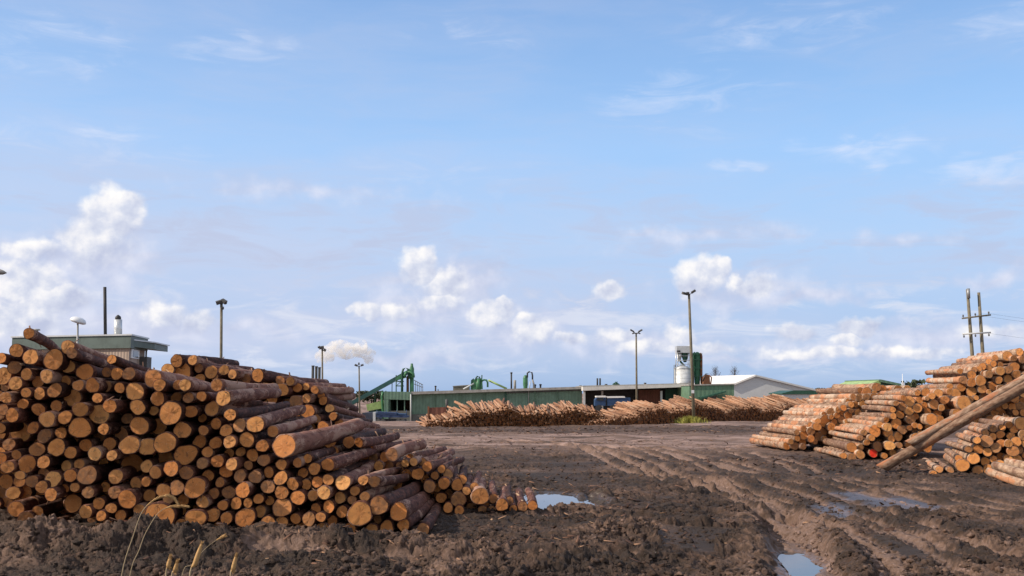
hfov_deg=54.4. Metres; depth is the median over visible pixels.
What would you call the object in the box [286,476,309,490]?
log
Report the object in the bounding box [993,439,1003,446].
log
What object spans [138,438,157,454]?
log
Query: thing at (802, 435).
log
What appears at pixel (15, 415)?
log
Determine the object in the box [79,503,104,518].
log
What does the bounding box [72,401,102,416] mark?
log
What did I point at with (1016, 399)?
log
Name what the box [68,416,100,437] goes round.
log
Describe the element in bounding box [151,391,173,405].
log
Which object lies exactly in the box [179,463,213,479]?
log
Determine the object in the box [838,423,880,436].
log
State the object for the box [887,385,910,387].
log
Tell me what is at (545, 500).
puddle
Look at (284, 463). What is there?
log
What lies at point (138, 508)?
log
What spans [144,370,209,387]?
log
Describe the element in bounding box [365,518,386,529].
log
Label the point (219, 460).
log
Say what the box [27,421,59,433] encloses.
log
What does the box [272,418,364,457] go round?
log
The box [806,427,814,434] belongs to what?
log
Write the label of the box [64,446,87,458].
log
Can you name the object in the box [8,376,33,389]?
log
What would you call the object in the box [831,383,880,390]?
log
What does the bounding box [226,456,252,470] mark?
log
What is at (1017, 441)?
log
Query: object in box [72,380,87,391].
log
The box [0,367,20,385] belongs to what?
log
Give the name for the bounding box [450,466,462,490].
log
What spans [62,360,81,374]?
log
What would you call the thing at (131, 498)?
log
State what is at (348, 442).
log
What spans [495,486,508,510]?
log
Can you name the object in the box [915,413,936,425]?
log
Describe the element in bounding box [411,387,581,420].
green hall
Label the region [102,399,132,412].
log
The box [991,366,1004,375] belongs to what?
log
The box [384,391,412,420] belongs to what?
loading shed
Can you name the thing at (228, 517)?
log
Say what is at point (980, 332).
power pole
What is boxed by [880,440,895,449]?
log
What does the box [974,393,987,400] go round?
log
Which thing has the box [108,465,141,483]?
log
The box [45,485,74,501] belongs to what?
log
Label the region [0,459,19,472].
log
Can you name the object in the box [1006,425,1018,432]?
log
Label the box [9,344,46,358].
log
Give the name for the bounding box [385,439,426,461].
log
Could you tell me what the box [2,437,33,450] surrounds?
log
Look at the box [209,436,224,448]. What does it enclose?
log
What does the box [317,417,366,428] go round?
log
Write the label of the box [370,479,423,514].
log
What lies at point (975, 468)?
log
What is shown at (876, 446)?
log
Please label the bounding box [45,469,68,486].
log
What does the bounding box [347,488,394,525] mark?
log
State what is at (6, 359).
log
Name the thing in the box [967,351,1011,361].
log
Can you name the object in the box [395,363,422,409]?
cyclone tower
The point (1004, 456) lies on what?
log
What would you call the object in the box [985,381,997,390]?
log
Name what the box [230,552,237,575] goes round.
dry grass stem
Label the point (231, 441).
log
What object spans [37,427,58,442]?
log
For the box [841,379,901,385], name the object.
green roofed barn
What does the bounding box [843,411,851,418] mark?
log
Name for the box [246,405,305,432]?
log
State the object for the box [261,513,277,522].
log
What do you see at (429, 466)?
log
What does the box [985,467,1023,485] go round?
log
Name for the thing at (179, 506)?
dry grass stem
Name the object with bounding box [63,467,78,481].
log
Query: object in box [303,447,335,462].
log
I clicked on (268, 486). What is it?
log
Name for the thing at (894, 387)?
log
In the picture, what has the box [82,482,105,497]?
log
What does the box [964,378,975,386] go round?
log
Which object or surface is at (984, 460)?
log
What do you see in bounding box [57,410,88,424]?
log
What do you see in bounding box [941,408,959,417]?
log
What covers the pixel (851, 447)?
log
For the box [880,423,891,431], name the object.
log
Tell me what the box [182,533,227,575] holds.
dry grass stem
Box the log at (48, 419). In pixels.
[39,410,68,426]
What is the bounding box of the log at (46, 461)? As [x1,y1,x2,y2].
[37,454,80,468]
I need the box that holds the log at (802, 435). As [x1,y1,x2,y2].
[763,431,807,439]
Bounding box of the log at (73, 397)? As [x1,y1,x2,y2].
[63,389,93,406]
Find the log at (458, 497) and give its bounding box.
[450,484,466,505]
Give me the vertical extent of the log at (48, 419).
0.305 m
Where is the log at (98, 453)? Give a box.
[88,445,107,460]
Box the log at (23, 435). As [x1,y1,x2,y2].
[10,422,37,441]
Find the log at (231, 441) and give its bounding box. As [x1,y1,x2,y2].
[223,433,241,448]
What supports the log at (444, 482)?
on the packed logs at (18, 496)
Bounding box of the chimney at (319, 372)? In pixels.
[318,367,320,378]
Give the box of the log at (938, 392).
[929,389,942,396]
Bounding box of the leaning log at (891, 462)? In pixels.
[876,382,1023,470]
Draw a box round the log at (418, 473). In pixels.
[411,465,425,479]
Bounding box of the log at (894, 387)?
[886,385,901,389]
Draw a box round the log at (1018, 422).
[992,415,1023,429]
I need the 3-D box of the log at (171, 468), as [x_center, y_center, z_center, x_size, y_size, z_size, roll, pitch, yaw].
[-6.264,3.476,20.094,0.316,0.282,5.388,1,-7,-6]
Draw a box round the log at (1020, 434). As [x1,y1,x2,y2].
[1014,430,1023,439]
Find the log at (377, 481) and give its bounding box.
[368,473,409,487]
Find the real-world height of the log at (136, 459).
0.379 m
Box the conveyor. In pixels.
[352,369,409,406]
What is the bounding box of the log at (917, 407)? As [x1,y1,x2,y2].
[912,403,922,412]
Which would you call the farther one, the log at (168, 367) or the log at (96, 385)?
the log at (168, 367)
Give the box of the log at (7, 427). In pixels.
[0,421,26,433]
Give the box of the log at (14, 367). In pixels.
[7,361,46,374]
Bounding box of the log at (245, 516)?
[235,503,261,527]
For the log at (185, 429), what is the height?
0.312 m
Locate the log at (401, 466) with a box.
[397,464,411,472]
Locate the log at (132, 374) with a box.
[122,367,145,382]
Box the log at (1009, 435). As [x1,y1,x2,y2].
[1001,430,1014,438]
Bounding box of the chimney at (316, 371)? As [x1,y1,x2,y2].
[315,366,317,377]
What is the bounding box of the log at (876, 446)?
[863,441,881,451]
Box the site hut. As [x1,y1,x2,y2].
[11,287,169,367]
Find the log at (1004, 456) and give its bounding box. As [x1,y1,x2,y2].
[1001,452,1012,460]
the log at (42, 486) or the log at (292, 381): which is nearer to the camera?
the log at (42, 486)
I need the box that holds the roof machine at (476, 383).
[463,375,506,389]
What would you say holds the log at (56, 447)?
on the packed logs at (18, 496)
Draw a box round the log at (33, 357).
[22,349,45,367]
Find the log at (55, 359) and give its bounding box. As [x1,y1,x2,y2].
[43,348,96,370]
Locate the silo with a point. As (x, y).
(682, 373)
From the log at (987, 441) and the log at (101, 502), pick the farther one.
the log at (987, 441)
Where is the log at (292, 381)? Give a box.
[286,377,305,386]
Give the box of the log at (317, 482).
[312,473,333,487]
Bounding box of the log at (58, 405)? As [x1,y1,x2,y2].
[50,399,71,411]
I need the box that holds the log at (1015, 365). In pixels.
[1003,362,1019,370]
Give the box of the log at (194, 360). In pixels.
[188,355,215,365]
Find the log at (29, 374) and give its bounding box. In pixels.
[21,368,43,380]
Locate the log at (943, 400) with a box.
[935,396,949,404]
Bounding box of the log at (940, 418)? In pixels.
[936,415,943,422]
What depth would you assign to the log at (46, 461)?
17.60 m
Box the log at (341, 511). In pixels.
[336,503,351,517]
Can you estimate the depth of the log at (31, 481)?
17.64 m
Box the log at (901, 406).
[882,402,906,410]
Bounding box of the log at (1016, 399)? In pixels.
[1009,396,1018,401]
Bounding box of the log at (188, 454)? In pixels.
[173,444,203,465]
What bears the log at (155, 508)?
on the ground
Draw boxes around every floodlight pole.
[215,298,226,357]
[318,346,325,378]
[354,362,363,412]
[630,329,641,399]
[681,289,695,417]
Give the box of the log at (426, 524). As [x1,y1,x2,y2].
[417,501,441,533]
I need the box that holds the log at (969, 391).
[963,387,976,395]
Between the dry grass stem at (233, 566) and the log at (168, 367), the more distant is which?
the log at (168, 367)
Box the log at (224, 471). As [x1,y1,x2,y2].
[219,465,241,477]
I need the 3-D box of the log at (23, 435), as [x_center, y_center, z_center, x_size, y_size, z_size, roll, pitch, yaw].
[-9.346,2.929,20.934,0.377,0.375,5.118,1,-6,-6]
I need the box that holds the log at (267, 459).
[257,446,325,465]
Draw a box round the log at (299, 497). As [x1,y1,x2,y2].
[290,487,314,504]
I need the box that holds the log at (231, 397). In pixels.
[216,387,281,405]
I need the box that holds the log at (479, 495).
[470,477,489,504]
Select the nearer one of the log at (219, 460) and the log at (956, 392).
the log at (219, 460)
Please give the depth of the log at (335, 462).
18.66 m
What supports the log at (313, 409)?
on the packed logs at (18, 496)
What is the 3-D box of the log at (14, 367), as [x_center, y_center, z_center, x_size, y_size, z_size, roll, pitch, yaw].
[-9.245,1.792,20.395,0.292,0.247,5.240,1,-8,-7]
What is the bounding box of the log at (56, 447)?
[47,438,78,456]
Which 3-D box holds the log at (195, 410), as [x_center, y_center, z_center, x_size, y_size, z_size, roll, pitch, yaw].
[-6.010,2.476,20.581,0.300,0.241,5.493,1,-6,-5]
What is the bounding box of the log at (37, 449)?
[28,442,48,455]
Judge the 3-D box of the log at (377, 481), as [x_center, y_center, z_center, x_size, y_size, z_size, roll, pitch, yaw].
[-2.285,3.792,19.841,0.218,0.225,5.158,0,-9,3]
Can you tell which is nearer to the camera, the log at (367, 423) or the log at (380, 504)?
the log at (380, 504)
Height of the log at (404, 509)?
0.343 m
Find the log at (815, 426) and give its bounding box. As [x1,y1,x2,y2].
[810,423,821,430]
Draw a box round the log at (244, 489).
[235,478,270,498]
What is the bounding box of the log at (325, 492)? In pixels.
[317,469,375,499]
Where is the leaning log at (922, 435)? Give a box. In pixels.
[905,374,1023,445]
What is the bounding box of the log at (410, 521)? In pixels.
[397,491,439,531]
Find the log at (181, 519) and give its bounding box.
[175,516,184,523]
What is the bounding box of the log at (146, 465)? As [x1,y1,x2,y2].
[140,456,158,472]
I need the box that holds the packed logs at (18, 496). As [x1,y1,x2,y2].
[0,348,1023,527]
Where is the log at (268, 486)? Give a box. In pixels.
[261,478,277,493]
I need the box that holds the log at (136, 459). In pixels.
[120,452,152,471]
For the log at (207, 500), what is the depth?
17.61 m
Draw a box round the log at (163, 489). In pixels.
[156,481,171,495]
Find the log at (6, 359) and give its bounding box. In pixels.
[0,353,23,366]
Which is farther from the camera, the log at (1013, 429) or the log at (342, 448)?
the log at (1013, 429)
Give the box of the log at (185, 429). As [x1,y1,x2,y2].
[173,419,206,437]
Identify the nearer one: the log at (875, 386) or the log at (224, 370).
the log at (224, 370)
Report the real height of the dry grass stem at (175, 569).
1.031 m
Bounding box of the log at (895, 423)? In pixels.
[888,418,901,428]
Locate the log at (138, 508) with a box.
[133,499,159,513]
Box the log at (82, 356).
[66,348,122,368]
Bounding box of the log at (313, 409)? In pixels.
[301,404,327,417]
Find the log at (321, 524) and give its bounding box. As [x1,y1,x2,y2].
[317,519,329,527]
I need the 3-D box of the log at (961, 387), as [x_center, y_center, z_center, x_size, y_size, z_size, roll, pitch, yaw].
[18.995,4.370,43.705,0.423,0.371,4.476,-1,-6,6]
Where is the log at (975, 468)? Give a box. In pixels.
[969,464,983,473]
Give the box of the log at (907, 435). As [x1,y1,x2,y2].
[902,432,917,439]
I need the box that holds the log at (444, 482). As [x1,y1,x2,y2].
[438,475,450,489]
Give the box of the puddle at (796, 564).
[777,552,823,575]
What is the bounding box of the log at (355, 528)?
[346,523,367,532]
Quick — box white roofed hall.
[575,383,690,411]
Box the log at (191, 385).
[179,379,214,391]
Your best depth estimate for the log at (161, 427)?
18.24 m
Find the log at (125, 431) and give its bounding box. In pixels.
[114,425,134,440]
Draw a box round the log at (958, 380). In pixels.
[926,376,967,383]
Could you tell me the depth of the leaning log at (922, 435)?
31.13 m
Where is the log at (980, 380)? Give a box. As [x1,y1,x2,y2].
[975,375,985,385]
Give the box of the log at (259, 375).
[252,368,296,382]
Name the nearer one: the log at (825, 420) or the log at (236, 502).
the log at (236, 502)
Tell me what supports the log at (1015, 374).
on the log
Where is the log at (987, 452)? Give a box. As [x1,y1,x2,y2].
[982,447,991,456]
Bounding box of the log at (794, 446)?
[788,441,797,449]
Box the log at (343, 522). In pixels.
[337,519,348,524]
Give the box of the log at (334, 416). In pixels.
[329,412,371,421]
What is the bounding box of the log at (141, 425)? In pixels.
[130,415,158,434]
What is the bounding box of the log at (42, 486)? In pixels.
[35,480,60,493]
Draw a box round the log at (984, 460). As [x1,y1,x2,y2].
[972,451,989,464]
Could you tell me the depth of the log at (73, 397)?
18.10 m
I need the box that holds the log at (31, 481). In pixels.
[25,474,44,487]
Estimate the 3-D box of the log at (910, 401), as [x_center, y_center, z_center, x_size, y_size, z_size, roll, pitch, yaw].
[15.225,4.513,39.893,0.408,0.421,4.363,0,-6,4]
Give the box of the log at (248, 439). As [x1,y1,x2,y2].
[239,425,312,447]
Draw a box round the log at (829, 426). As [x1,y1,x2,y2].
[824,422,835,430]
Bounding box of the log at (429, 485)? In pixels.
[423,474,441,492]
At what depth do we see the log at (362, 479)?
18.89 m
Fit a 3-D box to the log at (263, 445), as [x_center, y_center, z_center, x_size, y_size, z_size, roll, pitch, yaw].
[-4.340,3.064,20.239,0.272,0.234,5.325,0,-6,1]
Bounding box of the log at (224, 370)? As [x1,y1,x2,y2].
[218,365,246,375]
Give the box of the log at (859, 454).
[829,446,864,458]
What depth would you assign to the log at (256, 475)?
17.55 m
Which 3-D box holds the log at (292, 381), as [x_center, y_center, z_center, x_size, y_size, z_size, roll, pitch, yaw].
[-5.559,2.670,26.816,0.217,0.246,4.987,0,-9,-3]
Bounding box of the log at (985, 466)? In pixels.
[977,463,990,472]
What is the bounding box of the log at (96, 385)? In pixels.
[86,377,117,392]
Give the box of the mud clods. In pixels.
[0,455,1023,575]
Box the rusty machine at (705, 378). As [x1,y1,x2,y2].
[702,373,711,383]
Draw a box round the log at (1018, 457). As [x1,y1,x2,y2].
[1012,455,1021,459]
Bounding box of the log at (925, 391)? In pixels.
[890,388,929,395]
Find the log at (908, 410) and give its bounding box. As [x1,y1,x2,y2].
[902,406,913,414]
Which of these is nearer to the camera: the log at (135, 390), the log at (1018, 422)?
the log at (135, 390)
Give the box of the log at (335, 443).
[325,428,370,447]
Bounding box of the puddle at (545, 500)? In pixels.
[524,493,608,508]
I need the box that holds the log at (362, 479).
[358,467,401,484]
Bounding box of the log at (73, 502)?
[64,492,96,512]
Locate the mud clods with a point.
(158, 571)
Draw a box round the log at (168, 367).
[161,364,175,372]
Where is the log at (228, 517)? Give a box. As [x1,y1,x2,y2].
[220,507,244,524]
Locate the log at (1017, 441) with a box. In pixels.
[1005,436,1021,446]
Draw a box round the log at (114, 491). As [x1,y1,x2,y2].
[108,481,131,498]
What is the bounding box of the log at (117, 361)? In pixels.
[107,355,152,371]
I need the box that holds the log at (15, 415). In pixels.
[6,407,38,422]
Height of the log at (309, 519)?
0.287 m
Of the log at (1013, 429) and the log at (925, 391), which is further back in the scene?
the log at (925, 391)
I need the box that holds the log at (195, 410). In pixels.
[185,404,206,417]
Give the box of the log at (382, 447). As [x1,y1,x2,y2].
[363,439,411,451]
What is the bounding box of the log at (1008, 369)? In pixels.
[1003,366,1012,373]
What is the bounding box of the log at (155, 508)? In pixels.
[144,500,184,523]
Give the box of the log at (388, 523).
[380,517,398,530]
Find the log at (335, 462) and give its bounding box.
[321,447,377,470]
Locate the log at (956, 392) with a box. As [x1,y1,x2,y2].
[942,388,960,396]
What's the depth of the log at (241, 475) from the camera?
17.75 m
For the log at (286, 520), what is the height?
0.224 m
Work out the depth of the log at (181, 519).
17.57 m
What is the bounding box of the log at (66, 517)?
[57,515,71,520]
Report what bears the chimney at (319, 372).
on the ground
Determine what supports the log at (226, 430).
on the packed logs at (18, 496)
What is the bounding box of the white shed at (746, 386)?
[694,375,815,398]
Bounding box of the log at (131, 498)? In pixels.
[118,485,154,508]
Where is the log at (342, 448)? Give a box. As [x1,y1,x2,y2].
[331,445,356,452]
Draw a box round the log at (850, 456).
[823,446,855,459]
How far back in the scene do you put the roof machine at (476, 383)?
157.20 m
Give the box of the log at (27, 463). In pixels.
[18,454,40,472]
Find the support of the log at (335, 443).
on the packed logs at (18, 496)
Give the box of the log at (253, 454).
[246,448,270,461]
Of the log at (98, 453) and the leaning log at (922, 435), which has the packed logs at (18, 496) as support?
the log at (98, 453)
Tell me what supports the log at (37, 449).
on the log at (27, 463)
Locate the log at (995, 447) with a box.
[987,443,1000,452]
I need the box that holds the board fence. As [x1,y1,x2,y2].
[428,406,445,418]
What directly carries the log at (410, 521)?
on the packed logs at (18, 496)
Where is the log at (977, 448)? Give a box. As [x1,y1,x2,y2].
[957,438,983,453]
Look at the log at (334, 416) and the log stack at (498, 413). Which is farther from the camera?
the log stack at (498, 413)
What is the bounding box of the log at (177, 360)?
[170,354,238,367]
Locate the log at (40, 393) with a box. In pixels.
[34,387,62,399]
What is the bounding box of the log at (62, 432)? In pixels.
[55,426,73,438]
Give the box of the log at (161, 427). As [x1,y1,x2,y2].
[152,418,175,434]
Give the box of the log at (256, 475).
[248,463,274,482]
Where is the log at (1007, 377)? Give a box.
[997,374,1011,382]
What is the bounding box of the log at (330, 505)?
[323,496,345,513]
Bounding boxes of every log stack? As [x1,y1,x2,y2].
[416,398,603,426]
[580,395,807,424]
[725,394,800,401]
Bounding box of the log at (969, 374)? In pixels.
[933,370,975,378]
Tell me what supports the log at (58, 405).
on the packed logs at (18, 496)
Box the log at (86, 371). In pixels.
[76,363,106,380]
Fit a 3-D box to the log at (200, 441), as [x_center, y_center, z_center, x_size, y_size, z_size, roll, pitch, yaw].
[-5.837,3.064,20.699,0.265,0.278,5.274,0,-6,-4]
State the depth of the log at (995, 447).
30.87 m
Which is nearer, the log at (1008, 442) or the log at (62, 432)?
the log at (62, 432)
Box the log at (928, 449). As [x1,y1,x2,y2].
[921,445,931,452]
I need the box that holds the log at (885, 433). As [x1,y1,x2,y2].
[880,430,892,436]
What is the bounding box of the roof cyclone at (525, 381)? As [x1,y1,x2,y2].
[523,371,534,387]
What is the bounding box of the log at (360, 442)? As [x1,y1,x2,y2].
[354,432,399,447]
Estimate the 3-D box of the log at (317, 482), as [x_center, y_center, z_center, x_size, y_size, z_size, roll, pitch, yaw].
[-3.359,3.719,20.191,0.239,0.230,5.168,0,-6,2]
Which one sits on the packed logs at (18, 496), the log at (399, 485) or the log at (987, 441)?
the log at (399, 485)
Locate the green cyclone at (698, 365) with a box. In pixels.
[693,352,702,383]
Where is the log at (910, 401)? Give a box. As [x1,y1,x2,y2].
[873,396,914,406]
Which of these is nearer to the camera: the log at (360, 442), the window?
the log at (360, 442)
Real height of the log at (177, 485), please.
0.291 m
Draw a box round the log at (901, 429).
[892,425,907,433]
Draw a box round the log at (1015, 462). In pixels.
[1004,458,1023,468]
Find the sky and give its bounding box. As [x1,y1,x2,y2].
[0,0,1023,392]
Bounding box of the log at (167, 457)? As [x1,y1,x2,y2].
[158,450,174,462]
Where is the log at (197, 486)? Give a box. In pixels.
[184,475,216,498]
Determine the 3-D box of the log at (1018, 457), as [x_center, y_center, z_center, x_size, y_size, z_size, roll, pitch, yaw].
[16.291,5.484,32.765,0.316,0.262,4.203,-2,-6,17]
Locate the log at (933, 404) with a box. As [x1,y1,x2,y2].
[923,399,938,409]
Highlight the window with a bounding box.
[130,349,139,358]
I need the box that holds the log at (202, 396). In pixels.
[196,391,216,401]
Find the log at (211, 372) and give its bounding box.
[205,365,219,378]
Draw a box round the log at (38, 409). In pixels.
[31,402,51,415]
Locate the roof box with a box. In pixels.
[453,385,469,389]
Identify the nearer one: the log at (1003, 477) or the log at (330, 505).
the log at (330, 505)
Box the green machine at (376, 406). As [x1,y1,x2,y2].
[366,392,383,418]
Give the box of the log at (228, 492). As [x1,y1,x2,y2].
[221,483,239,498]
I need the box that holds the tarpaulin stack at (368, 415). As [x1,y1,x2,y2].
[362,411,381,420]
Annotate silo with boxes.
[673,346,690,382]
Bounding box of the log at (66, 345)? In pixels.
[61,340,150,368]
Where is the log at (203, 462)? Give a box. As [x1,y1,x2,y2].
[197,457,211,468]
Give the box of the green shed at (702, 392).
[677,383,734,401]
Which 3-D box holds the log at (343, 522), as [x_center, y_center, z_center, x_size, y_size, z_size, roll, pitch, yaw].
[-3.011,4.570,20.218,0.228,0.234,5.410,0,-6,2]
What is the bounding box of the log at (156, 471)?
[149,461,166,478]
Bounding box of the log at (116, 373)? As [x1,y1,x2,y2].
[111,368,138,382]
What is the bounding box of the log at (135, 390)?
[126,382,155,399]
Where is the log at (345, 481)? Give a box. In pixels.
[335,460,375,489]
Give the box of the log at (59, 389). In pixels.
[47,382,79,397]
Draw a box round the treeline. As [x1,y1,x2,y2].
[355,379,925,402]
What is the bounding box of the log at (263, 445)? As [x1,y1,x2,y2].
[256,437,275,451]
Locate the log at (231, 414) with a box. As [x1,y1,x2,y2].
[224,401,289,420]
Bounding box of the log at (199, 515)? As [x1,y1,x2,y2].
[184,500,221,524]
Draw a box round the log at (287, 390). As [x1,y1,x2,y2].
[278,383,312,396]
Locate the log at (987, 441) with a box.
[963,430,993,447]
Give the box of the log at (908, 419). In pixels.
[900,415,915,423]
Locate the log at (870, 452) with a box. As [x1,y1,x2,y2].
[862,447,877,457]
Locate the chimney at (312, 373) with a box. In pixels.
[311,365,313,377]
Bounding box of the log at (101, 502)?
[93,495,117,509]
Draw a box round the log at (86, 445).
[79,437,102,451]
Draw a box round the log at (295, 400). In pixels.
[289,395,318,405]
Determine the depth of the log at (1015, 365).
41.42 m
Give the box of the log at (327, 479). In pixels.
[322,459,368,484]
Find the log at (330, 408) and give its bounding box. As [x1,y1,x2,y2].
[325,404,365,417]
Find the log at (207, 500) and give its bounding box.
[196,490,224,507]
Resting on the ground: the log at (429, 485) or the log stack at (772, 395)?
the log stack at (772, 395)
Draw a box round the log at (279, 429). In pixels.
[267,415,316,436]
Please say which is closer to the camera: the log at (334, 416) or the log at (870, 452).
the log at (334, 416)
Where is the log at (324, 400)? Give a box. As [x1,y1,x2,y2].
[319,396,358,411]
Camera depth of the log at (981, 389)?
41.17 m
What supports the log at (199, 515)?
on the packed logs at (18, 496)
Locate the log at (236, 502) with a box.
[231,492,259,509]
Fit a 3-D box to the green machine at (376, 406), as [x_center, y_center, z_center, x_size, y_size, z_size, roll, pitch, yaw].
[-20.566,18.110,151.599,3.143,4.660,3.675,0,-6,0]
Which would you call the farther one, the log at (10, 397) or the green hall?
the green hall
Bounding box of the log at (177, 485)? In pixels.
[170,477,187,495]
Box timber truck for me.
[594,396,629,410]
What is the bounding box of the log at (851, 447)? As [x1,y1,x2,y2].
[822,438,856,452]
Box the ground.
[0,393,1023,575]
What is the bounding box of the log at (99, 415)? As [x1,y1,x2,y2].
[89,404,122,423]
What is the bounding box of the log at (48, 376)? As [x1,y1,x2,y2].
[40,369,76,383]
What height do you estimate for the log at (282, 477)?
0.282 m
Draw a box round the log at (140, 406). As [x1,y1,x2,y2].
[130,398,158,414]
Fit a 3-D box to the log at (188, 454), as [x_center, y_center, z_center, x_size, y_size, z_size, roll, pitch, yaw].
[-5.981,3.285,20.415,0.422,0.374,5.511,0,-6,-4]
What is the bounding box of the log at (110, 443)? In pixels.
[102,436,119,450]
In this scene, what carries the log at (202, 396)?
on the packed logs at (18, 496)
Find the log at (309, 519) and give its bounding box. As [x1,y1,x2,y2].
[302,510,318,526]
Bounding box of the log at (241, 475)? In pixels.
[234,468,256,482]
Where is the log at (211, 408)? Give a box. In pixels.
[204,401,274,415]
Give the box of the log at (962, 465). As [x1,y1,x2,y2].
[943,453,969,471]
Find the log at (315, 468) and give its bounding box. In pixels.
[308,447,362,474]
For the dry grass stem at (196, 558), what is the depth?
8.79 m
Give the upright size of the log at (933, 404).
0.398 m
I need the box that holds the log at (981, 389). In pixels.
[974,385,986,393]
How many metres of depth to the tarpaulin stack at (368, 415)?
115.10 m
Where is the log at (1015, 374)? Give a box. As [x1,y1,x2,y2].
[1004,370,1020,377]
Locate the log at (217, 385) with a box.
[211,379,278,391]
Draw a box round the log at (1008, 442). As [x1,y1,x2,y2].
[1002,438,1012,446]
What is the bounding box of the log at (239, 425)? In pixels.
[233,416,303,432]
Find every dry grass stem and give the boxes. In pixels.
[121,494,179,575]
[130,504,188,575]
[165,554,171,575]
[171,559,179,575]
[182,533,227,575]
[189,541,203,575]
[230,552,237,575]
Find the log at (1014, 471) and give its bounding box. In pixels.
[991,461,1023,478]
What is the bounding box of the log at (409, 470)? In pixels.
[401,464,419,480]
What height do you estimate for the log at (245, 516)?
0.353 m
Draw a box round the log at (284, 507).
[272,497,311,516]
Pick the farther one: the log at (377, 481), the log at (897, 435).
the log at (897, 435)
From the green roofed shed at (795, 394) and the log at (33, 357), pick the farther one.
the green roofed shed at (795, 394)
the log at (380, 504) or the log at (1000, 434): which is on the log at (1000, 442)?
the log at (1000, 434)
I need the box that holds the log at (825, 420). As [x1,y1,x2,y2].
[781,414,829,426]
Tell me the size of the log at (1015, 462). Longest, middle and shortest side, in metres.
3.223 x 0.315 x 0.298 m
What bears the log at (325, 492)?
on the log at (330, 505)
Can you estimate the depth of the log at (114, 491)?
17.53 m
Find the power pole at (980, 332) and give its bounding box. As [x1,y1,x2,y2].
[962,288,1022,355]
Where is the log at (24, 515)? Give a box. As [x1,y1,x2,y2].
[17,510,57,520]
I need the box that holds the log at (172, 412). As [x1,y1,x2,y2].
[159,400,197,425]
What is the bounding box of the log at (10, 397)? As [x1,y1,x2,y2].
[0,392,34,402]
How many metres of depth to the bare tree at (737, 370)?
239.05 m
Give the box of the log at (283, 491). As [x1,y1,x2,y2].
[274,484,299,499]
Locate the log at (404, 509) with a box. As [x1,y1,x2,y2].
[390,490,431,520]
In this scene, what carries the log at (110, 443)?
on the packed logs at (18, 496)
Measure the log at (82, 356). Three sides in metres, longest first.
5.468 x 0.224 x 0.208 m
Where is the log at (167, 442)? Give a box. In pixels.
[153,431,198,453]
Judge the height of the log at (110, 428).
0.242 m
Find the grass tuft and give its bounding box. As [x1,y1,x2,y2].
[673,415,708,423]
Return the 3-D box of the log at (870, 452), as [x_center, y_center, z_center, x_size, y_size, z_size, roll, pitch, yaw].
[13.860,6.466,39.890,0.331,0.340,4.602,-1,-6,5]
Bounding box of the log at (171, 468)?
[163,460,196,476]
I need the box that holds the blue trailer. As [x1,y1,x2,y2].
[373,410,408,420]
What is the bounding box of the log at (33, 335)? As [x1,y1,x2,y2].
[23,328,59,349]
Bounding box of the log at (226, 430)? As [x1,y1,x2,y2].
[219,423,237,436]
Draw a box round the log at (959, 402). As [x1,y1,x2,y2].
[946,395,971,409]
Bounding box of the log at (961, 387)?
[953,383,965,391]
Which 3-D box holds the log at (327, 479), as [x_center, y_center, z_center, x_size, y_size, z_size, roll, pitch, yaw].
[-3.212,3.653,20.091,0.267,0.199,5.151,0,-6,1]
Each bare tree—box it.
[712,367,721,375]
[730,366,738,374]
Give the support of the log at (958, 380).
on the log at (961, 387)
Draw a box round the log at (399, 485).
[393,480,411,489]
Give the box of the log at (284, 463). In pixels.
[275,448,324,469]
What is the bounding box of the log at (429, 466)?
[422,454,452,471]
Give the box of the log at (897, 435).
[893,431,902,440]
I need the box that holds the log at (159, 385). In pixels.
[153,379,181,392]
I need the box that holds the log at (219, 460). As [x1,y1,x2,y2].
[210,453,233,466]
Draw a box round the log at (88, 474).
[76,463,120,484]
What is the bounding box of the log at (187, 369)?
[173,363,204,377]
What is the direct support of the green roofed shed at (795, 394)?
on the ground
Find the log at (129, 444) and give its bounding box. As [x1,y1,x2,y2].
[118,433,154,453]
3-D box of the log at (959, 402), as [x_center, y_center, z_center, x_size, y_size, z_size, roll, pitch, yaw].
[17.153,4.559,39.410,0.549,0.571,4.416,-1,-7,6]
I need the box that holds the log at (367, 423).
[335,418,380,428]
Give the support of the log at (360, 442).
on the log at (382, 447)
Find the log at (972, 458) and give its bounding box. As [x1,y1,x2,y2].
[952,448,979,463]
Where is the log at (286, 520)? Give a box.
[276,507,303,525]
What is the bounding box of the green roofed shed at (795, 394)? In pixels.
[769,390,817,399]
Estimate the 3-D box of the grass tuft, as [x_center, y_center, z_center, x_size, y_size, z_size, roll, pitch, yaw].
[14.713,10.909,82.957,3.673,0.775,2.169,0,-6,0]
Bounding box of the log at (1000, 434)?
[993,429,1004,438]
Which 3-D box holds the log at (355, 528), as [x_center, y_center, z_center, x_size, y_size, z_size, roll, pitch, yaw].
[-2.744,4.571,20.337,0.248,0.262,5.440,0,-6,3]
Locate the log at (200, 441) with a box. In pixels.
[192,433,220,447]
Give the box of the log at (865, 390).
[826,387,870,393]
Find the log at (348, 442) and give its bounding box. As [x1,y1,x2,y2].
[342,428,386,448]
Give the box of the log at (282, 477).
[274,466,306,484]
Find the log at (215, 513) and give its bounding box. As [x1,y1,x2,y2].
[207,505,231,521]
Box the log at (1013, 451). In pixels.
[1001,446,1019,455]
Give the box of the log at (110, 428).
[98,422,129,434]
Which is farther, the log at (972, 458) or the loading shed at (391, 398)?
the loading shed at (391, 398)
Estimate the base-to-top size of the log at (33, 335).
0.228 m

